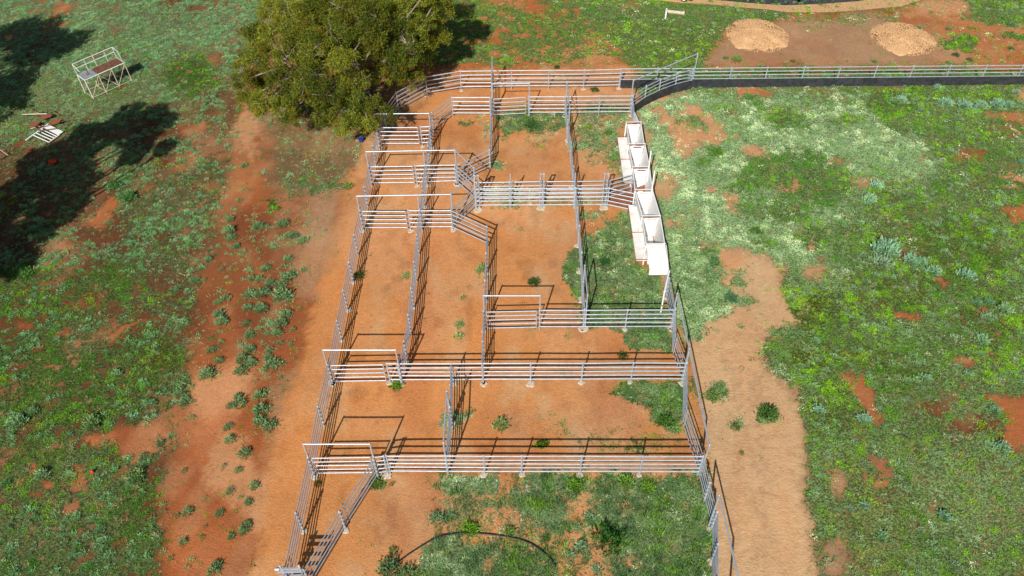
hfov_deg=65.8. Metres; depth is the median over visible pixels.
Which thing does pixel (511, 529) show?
shrub
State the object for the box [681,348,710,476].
overhead gate frame
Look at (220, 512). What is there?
saltbush
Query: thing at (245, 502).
saltbush
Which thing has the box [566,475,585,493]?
shrub
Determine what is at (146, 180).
saltbush scrub
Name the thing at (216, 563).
saltbush
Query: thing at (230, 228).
saltbush
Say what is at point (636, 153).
sliding door
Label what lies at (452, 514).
shrub
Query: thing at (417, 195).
overhead gate frame
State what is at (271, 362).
saltbush
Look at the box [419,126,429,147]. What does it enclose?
steel rail fence
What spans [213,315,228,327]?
saltbush
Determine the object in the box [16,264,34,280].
shrub
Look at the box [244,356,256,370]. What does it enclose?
saltbush
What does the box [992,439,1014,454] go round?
shrub
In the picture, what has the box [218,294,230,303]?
saltbush
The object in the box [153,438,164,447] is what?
saltbush
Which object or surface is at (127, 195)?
shrub
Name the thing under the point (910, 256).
shrub
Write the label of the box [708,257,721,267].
shrub
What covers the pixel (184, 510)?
saltbush
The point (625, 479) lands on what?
shrub
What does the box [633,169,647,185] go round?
sliding door
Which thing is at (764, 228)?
pale herb mat
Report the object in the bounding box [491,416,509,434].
shrub
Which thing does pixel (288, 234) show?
saltbush
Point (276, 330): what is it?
saltbush
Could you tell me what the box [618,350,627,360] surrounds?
shrub
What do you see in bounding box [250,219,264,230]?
saltbush
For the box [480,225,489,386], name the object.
steel rail fence
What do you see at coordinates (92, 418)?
shrub
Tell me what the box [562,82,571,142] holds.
overhead gate frame
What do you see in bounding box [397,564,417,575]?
shrub
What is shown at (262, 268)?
saltbush
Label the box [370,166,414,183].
cattle gate
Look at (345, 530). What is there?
steel rail fence
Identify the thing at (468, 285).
seedling weeds
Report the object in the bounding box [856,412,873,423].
shrub
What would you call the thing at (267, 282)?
saltbush
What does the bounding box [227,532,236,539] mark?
saltbush
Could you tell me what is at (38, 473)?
shrub
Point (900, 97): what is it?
shrub
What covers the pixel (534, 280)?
shrub
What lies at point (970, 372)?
shrub
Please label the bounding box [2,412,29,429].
shrub
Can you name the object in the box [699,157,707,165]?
shrub
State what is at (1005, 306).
shrub
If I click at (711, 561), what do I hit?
steel rail fence
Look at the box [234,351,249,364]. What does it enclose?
saltbush
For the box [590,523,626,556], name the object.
shrub
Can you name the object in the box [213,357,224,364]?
saltbush
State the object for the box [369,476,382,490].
shrub
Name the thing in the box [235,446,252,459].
saltbush
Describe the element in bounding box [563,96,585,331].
steel rail fence
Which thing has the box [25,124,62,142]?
slatted panel
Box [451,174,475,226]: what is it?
overhead gate frame
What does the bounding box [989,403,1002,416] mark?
shrub
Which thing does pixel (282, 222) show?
saltbush
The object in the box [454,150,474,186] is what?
overhead gate frame
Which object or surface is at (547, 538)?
shrub
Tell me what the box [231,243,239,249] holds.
saltbush
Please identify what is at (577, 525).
shrub
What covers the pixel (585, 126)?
shrub
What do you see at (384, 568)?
shrub
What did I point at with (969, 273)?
shrub
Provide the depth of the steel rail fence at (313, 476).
45.31 m
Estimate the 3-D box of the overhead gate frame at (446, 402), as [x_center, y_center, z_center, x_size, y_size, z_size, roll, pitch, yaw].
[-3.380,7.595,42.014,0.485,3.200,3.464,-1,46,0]
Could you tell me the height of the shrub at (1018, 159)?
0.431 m
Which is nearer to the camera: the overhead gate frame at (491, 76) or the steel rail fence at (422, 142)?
the steel rail fence at (422, 142)
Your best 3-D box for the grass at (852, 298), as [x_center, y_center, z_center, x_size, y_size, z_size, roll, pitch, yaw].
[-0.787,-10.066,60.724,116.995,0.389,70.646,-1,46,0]
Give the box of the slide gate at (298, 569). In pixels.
[275,564,303,575]
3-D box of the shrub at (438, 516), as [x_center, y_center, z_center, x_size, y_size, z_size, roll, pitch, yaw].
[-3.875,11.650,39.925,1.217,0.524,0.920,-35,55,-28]
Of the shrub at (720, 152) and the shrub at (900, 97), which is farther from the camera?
the shrub at (900, 97)
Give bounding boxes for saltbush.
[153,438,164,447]
[172,386,185,398]
[177,537,189,548]
[178,396,192,405]
[180,505,193,519]
[188,275,199,283]
[198,364,220,382]
[203,255,213,263]
[204,346,215,354]
[205,564,220,575]
[211,309,225,317]
[211,558,223,570]
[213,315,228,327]
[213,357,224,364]
[214,509,223,517]
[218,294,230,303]
[220,224,234,235]
[222,422,231,431]
[223,434,237,443]
[223,486,233,495]
[224,233,237,243]
[224,401,234,408]
[226,215,233,222]
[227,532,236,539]
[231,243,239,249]
[231,394,246,409]
[232,363,251,375]
[233,465,243,472]
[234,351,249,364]
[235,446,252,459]
[236,525,247,535]
[238,519,251,532]
[240,287,256,300]
[240,303,253,311]
[241,320,251,326]
[242,344,255,353]
[242,497,253,507]
[243,331,255,340]
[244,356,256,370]
[246,274,254,280]
[248,479,261,491]
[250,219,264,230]
[251,401,270,417]
[252,387,265,400]
[252,413,267,429]
[253,286,270,298]
[254,275,264,282]
[254,303,268,313]
[257,355,282,375]
[259,264,270,271]
[260,419,279,434]
[264,278,275,286]
[264,347,274,352]
[264,353,273,359]
[271,279,286,289]
[271,287,293,303]
[271,317,287,328]
[271,328,283,336]
[275,218,289,229]
[276,308,293,320]
[281,255,292,261]
[281,269,297,281]
[283,231,292,238]
[288,232,298,239]
[295,236,308,244]
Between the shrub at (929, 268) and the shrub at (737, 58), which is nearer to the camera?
the shrub at (929, 268)
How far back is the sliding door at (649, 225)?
53.54 m
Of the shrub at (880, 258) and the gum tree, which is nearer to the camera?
the shrub at (880, 258)
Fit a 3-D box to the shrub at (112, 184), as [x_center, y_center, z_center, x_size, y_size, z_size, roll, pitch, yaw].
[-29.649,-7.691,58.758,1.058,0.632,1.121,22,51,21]
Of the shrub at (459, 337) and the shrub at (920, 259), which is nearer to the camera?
the shrub at (459, 337)
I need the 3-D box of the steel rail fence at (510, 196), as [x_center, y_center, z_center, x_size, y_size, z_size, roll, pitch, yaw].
[2.094,-6.334,55.979,9.534,2.015,0.150,0,46,1]
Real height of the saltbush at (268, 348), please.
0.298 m
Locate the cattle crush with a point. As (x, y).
(645, 218)
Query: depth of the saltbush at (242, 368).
46.68 m
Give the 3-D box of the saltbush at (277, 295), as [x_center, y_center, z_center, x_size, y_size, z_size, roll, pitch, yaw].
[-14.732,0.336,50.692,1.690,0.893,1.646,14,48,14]
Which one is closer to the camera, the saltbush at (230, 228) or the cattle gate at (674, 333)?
the cattle gate at (674, 333)
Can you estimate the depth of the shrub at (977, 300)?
49.63 m
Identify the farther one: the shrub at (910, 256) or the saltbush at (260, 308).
the shrub at (910, 256)
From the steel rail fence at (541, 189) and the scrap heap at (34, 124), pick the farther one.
the scrap heap at (34, 124)
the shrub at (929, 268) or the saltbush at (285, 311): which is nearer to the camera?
the saltbush at (285, 311)
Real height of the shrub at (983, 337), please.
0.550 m
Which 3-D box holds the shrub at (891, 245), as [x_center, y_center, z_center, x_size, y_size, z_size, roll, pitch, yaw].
[24.966,-2.789,52.691,2.114,1.133,2.100,22,51,21]
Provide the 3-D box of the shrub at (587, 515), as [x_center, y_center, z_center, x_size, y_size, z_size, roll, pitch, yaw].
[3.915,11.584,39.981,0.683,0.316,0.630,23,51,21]
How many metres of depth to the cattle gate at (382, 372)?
45.35 m
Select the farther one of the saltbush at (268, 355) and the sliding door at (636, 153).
the sliding door at (636, 153)
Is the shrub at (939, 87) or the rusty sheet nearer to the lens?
the rusty sheet
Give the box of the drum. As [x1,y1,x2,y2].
[48,158,56,164]
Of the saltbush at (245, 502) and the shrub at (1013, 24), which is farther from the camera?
the shrub at (1013, 24)
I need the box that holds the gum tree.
[230,0,456,139]
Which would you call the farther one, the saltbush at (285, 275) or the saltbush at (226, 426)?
the saltbush at (285, 275)
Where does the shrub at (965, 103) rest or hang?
on the ground at (774, 526)
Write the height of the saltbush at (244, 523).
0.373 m
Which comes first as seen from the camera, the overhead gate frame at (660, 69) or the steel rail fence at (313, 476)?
the steel rail fence at (313, 476)
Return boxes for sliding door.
[627,124,639,141]
[630,146,643,163]
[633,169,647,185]
[636,192,650,208]
[643,218,658,235]
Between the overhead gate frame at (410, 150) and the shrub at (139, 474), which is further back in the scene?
the overhead gate frame at (410, 150)
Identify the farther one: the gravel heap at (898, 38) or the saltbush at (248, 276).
the gravel heap at (898, 38)
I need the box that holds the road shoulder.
[661,0,919,11]
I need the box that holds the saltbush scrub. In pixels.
[0,0,1023,575]
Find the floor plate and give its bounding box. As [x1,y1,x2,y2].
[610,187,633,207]
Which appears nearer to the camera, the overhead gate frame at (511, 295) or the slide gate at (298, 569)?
the slide gate at (298, 569)
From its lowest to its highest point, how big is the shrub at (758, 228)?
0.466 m
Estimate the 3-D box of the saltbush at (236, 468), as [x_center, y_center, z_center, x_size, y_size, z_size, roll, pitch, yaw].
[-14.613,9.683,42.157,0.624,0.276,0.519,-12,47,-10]
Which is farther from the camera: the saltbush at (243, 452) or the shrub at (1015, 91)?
the shrub at (1015, 91)
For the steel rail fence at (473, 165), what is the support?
attached to the steel rail fence at (490, 152)
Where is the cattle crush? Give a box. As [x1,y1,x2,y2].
[617,113,669,312]
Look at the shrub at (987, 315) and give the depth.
48.77 m
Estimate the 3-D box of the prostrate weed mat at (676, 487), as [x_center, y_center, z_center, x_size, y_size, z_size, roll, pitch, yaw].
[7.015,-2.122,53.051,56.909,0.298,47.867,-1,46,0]
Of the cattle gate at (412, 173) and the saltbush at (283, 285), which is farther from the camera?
the cattle gate at (412, 173)
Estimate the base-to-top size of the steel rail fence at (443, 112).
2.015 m
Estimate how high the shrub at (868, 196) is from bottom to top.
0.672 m
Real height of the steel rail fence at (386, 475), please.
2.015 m
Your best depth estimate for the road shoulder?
76.62 m
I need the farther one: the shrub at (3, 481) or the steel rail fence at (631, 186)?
the steel rail fence at (631, 186)
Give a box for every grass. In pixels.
[0,0,1023,575]
[0,0,1023,575]
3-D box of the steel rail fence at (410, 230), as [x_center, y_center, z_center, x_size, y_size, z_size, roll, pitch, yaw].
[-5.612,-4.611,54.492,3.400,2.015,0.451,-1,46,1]
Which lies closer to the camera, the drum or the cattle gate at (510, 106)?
the drum
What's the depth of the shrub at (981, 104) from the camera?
64.22 m
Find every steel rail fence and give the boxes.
[283,128,379,575]
[300,458,380,575]
[373,455,391,478]
[378,68,621,143]
[385,361,687,386]
[385,454,704,478]
[397,112,433,386]
[407,209,455,232]
[414,164,456,187]
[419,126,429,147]
[432,96,453,128]
[446,365,452,466]
[451,210,485,242]
[452,96,490,113]
[452,189,474,225]
[455,165,473,196]
[457,151,488,181]
[472,179,610,204]
[474,187,609,208]
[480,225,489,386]
[488,97,493,169]
[528,95,632,116]
[538,309,675,331]
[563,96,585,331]
[608,188,635,208]
[610,174,632,195]
[630,96,635,123]
[664,277,676,328]
[698,457,718,532]
[706,513,719,575]
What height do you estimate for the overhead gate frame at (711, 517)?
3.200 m
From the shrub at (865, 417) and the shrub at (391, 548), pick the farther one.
the shrub at (865, 417)
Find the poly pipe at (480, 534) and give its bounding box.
[397,533,555,566]
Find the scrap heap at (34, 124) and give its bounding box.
[22,108,67,132]
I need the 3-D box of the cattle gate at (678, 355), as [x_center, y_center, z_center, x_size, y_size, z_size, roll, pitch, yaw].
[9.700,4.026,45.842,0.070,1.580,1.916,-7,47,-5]
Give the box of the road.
[722,0,861,4]
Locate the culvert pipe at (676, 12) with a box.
[667,10,684,14]
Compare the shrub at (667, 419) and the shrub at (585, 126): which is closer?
the shrub at (667, 419)
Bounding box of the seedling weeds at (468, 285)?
[176,41,1010,574]
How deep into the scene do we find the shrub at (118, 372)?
46.67 m
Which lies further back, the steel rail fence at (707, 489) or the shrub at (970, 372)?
the shrub at (970, 372)
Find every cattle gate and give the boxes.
[311,457,374,473]
[330,364,386,381]
[361,211,407,228]
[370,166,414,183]
[379,127,419,143]
[485,310,537,328]
[493,97,525,114]
[672,312,676,351]
[673,337,685,377]
[683,366,687,421]
[683,409,702,469]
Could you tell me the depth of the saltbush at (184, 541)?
39.40 m
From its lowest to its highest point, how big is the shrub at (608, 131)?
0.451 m
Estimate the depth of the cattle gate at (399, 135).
61.21 m
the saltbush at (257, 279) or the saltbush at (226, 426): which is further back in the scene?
the saltbush at (257, 279)
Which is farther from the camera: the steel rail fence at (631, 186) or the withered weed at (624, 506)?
the steel rail fence at (631, 186)
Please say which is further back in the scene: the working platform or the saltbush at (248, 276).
the working platform
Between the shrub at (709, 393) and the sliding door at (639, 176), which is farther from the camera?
the sliding door at (639, 176)
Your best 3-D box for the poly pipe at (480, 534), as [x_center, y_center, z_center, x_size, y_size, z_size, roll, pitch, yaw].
[-1.750,12.848,38.958,7.819,0.064,1.704,0,46,1]
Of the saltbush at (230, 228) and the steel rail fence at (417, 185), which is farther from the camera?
the steel rail fence at (417, 185)
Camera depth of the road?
77.21 m
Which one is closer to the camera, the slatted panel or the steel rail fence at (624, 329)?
the steel rail fence at (624, 329)
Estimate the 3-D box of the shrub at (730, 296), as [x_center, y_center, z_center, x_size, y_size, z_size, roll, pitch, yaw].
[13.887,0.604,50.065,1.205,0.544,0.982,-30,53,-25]
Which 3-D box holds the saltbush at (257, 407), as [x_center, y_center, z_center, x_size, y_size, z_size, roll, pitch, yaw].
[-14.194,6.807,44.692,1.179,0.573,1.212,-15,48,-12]
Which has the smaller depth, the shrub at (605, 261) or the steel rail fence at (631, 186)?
the shrub at (605, 261)
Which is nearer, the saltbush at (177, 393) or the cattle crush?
the saltbush at (177, 393)
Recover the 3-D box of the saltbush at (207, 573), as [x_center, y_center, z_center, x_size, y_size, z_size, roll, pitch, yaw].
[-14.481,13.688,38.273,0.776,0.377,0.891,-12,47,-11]
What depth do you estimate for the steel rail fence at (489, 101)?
63.84 m
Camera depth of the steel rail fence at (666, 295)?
48.98 m
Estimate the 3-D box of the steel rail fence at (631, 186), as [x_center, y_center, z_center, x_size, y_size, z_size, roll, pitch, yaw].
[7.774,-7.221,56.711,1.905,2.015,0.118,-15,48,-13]
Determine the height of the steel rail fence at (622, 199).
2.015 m
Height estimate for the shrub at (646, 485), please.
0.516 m
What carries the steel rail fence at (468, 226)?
attached to the steel rail fence at (410, 230)
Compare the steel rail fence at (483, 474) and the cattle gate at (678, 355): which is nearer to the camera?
the steel rail fence at (483, 474)
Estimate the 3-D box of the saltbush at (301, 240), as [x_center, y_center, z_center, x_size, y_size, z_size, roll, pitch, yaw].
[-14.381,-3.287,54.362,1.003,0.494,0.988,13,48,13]
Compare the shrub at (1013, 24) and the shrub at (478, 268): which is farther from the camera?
the shrub at (1013, 24)
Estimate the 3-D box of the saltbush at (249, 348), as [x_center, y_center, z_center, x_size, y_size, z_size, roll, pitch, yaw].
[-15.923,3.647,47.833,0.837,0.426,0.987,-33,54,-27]
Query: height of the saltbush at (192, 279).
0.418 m
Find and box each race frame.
[473,175,482,212]
[536,173,545,210]
[599,173,608,210]
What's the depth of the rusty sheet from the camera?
61.67 m
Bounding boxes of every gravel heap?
[726,18,788,52]
[869,22,936,55]
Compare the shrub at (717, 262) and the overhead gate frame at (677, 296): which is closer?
the overhead gate frame at (677, 296)
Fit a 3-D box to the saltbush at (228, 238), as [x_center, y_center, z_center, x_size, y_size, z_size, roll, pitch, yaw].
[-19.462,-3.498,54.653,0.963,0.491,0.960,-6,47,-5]
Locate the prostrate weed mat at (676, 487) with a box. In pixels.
[250,73,930,575]
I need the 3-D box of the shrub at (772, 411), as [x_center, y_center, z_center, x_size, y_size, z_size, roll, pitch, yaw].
[14.263,6.814,43.956,1.275,0.822,1.287,31,54,27]
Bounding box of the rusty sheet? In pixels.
[0,151,6,159]
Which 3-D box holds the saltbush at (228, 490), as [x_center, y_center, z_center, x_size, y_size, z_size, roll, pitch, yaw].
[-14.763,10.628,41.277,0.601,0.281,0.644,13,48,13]
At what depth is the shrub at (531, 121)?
63.30 m
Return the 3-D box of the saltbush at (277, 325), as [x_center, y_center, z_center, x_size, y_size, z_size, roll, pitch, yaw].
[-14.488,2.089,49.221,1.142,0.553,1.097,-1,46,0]
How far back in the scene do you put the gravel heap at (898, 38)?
71.49 m
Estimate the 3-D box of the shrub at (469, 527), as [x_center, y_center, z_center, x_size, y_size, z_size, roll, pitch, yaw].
[-2.146,12.041,39.534,1.127,0.522,1.213,-30,53,-25]
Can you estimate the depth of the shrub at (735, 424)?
43.55 m
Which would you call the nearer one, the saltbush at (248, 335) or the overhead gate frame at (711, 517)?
the overhead gate frame at (711, 517)
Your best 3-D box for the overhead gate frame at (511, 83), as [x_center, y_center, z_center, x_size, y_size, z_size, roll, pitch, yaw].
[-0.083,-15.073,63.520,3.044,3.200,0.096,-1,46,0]
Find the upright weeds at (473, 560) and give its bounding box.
[269,72,852,575]
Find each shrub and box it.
[0,476,10,487]
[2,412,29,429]
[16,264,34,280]
[24,405,39,417]
[33,467,49,480]
[80,412,100,430]
[107,180,121,190]
[110,367,124,378]
[118,190,137,201]
[122,465,145,485]
[140,398,155,409]
[339,181,352,189]
[353,270,367,280]
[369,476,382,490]
[373,552,402,575]
[388,546,397,554]
[389,380,403,390]
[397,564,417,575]
[401,271,411,279]
[427,509,445,526]
[449,510,457,522]
[452,331,463,341]
[454,320,464,329]
[456,519,479,538]
[474,263,489,274]
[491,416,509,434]
[503,526,515,537]
[523,119,538,130]
[527,277,540,285]
[540,533,550,543]
[565,550,576,561]
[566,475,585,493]
[573,540,586,552]
[574,522,583,533]
[581,124,592,130]
[583,511,595,521]
[589,562,603,575]
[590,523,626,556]
[599,258,610,265]
[602,127,612,135]
[617,472,634,490]
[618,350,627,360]
[640,480,656,496]
[656,412,674,428]
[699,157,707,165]
[703,389,720,402]
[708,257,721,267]
[709,147,726,156]
[724,290,737,303]
[728,422,740,431]
[731,54,742,63]
[749,226,762,233]
[755,403,779,421]
[811,403,826,414]
[846,504,855,510]
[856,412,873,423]
[857,498,869,511]
[861,192,877,204]
[869,179,884,188]
[870,236,901,257]
[871,253,894,269]
[876,532,888,543]
[895,95,907,101]
[903,251,920,266]
[916,256,927,266]
[918,372,931,381]
[923,264,944,278]
[933,84,941,90]
[937,97,954,107]
[937,509,953,523]
[955,267,977,283]
[957,98,972,109]
[962,368,974,376]
[970,298,983,306]
[970,332,992,345]
[973,99,988,110]
[980,311,993,320]
[984,297,997,305]
[989,98,1006,108]
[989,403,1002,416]
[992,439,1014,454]
[994,301,1015,313]
[1004,100,1013,106]
[1008,22,1018,26]
[1010,88,1021,95]
[1014,158,1023,165]
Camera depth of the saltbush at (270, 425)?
44.02 m
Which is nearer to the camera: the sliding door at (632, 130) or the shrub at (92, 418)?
the shrub at (92, 418)
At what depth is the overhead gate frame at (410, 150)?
56.52 m
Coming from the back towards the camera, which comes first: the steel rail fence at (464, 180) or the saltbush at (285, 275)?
the steel rail fence at (464, 180)
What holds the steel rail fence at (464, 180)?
attached to the overhead gate frame at (455, 151)
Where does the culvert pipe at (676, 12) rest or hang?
on the ground at (774, 526)
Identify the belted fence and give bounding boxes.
[620,64,1023,87]
[631,68,694,113]
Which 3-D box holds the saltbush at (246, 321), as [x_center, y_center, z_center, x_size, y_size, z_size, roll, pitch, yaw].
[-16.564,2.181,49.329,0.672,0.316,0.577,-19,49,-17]
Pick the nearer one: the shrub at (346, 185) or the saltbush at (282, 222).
the saltbush at (282, 222)
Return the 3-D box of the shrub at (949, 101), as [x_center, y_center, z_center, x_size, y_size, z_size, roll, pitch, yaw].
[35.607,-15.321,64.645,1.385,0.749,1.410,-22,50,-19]
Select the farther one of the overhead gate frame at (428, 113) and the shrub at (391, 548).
the overhead gate frame at (428, 113)
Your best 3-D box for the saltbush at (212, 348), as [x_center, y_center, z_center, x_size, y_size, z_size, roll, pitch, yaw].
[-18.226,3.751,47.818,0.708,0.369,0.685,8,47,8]
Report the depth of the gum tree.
59.92 m
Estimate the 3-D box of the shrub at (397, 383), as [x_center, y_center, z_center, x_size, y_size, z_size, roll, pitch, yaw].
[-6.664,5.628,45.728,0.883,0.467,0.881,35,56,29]
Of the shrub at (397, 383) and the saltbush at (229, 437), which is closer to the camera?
the saltbush at (229, 437)
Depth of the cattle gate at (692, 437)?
42.05 m
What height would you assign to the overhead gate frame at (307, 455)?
3.200 m
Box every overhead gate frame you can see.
[302,443,373,474]
[322,349,399,386]
[356,193,456,231]
[365,149,460,185]
[373,112,432,148]
[442,390,455,474]
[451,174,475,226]
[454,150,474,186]
[483,294,540,328]
[491,56,495,96]
[491,82,529,116]
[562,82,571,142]
[578,265,588,331]
[629,53,697,112]
[666,292,689,379]
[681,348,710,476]
[708,494,738,575]
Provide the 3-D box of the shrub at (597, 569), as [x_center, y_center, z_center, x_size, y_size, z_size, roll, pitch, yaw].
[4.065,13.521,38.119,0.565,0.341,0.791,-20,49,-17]
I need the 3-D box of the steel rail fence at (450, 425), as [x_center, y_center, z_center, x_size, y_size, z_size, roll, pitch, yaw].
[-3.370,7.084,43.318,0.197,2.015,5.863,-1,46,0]
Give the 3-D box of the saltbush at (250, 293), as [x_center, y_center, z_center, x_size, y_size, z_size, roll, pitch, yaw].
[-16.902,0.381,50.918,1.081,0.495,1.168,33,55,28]
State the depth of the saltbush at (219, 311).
49.83 m
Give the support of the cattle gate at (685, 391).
on the ground at (774, 526)
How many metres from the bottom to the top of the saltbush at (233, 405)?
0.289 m
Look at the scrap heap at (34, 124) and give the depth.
64.50 m
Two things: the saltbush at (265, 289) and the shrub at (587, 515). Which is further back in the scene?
the saltbush at (265, 289)
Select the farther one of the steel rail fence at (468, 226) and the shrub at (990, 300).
the steel rail fence at (468, 226)
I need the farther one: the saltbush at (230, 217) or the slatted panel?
the slatted panel
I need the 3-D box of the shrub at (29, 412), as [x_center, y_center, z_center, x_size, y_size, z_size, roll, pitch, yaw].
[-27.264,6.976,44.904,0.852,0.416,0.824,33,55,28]
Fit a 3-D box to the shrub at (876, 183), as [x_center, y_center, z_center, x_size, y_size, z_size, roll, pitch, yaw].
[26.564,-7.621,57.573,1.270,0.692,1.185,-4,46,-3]
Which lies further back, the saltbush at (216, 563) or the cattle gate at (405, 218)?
the cattle gate at (405, 218)
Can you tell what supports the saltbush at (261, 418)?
on the ground at (774, 526)
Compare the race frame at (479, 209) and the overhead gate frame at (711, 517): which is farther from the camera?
the race frame at (479, 209)
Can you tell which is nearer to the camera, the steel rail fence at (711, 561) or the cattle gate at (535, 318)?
the steel rail fence at (711, 561)
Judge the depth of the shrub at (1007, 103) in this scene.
64.47 m
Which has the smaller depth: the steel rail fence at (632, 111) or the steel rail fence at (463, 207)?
the steel rail fence at (463, 207)
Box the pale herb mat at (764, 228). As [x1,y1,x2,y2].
[0,0,1023,575]
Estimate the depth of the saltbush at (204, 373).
46.53 m
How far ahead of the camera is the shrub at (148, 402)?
45.14 m
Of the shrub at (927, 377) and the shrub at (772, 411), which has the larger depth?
the shrub at (927, 377)
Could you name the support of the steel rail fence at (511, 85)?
on the ground at (774, 526)
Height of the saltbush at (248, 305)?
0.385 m
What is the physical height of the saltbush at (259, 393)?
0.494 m
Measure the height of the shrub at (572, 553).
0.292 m
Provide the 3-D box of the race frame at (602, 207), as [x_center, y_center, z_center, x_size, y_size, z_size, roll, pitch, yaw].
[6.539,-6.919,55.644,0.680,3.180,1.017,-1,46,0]
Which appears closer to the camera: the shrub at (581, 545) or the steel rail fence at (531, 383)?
the shrub at (581, 545)
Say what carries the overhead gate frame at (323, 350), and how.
on the ground at (774, 526)
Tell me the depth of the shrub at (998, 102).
64.35 m
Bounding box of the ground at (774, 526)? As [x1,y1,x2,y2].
[0,0,1023,575]
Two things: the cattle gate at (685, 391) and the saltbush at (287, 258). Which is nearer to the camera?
the cattle gate at (685, 391)
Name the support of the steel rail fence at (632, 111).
on the ground at (774, 526)
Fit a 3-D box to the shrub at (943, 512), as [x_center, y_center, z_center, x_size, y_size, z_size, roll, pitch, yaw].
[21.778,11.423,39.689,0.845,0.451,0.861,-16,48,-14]
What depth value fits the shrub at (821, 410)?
44.22 m
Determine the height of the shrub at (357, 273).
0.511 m
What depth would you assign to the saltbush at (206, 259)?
53.28 m
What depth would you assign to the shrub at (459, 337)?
48.31 m
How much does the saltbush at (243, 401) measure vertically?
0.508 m
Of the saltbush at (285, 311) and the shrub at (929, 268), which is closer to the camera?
the saltbush at (285, 311)
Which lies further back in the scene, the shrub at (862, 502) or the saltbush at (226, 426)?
the saltbush at (226, 426)
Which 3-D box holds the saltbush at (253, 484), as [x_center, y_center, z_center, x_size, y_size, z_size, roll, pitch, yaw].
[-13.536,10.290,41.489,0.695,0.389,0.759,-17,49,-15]
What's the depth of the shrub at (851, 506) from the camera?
40.19 m
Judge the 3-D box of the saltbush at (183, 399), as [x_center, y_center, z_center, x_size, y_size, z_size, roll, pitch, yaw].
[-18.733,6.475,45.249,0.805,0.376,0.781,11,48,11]
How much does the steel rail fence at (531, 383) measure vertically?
2.015 m
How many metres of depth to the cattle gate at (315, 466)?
41.20 m
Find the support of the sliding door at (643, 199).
in the cattle crush
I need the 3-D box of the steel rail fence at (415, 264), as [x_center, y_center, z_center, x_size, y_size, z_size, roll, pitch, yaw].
[-6.297,-4.004,53.928,0.520,2.015,25.179,0,46,1]
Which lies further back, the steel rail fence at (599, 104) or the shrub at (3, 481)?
the steel rail fence at (599, 104)
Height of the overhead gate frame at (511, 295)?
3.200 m
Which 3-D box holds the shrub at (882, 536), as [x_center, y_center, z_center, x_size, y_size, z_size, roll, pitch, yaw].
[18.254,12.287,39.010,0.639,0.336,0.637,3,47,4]
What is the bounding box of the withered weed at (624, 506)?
[616,500,632,511]
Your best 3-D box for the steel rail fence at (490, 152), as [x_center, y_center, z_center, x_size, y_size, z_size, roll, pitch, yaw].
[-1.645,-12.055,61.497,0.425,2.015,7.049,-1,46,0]
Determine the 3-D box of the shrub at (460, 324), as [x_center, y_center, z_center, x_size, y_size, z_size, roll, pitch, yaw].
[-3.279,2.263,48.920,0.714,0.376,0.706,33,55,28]
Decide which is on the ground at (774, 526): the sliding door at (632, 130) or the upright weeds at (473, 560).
the upright weeds at (473, 560)
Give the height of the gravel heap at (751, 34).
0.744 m
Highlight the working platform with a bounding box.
[72,47,131,98]
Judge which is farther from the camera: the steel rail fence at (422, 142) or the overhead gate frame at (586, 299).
the steel rail fence at (422, 142)
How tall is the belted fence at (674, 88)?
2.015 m
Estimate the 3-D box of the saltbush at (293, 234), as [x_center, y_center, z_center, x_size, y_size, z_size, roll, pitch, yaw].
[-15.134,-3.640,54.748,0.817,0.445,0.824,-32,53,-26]
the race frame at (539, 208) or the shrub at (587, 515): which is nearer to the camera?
the shrub at (587, 515)
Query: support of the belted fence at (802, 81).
on the ground at (774, 526)
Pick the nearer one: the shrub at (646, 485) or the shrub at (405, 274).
the shrub at (646, 485)
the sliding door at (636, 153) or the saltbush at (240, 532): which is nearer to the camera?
the saltbush at (240, 532)

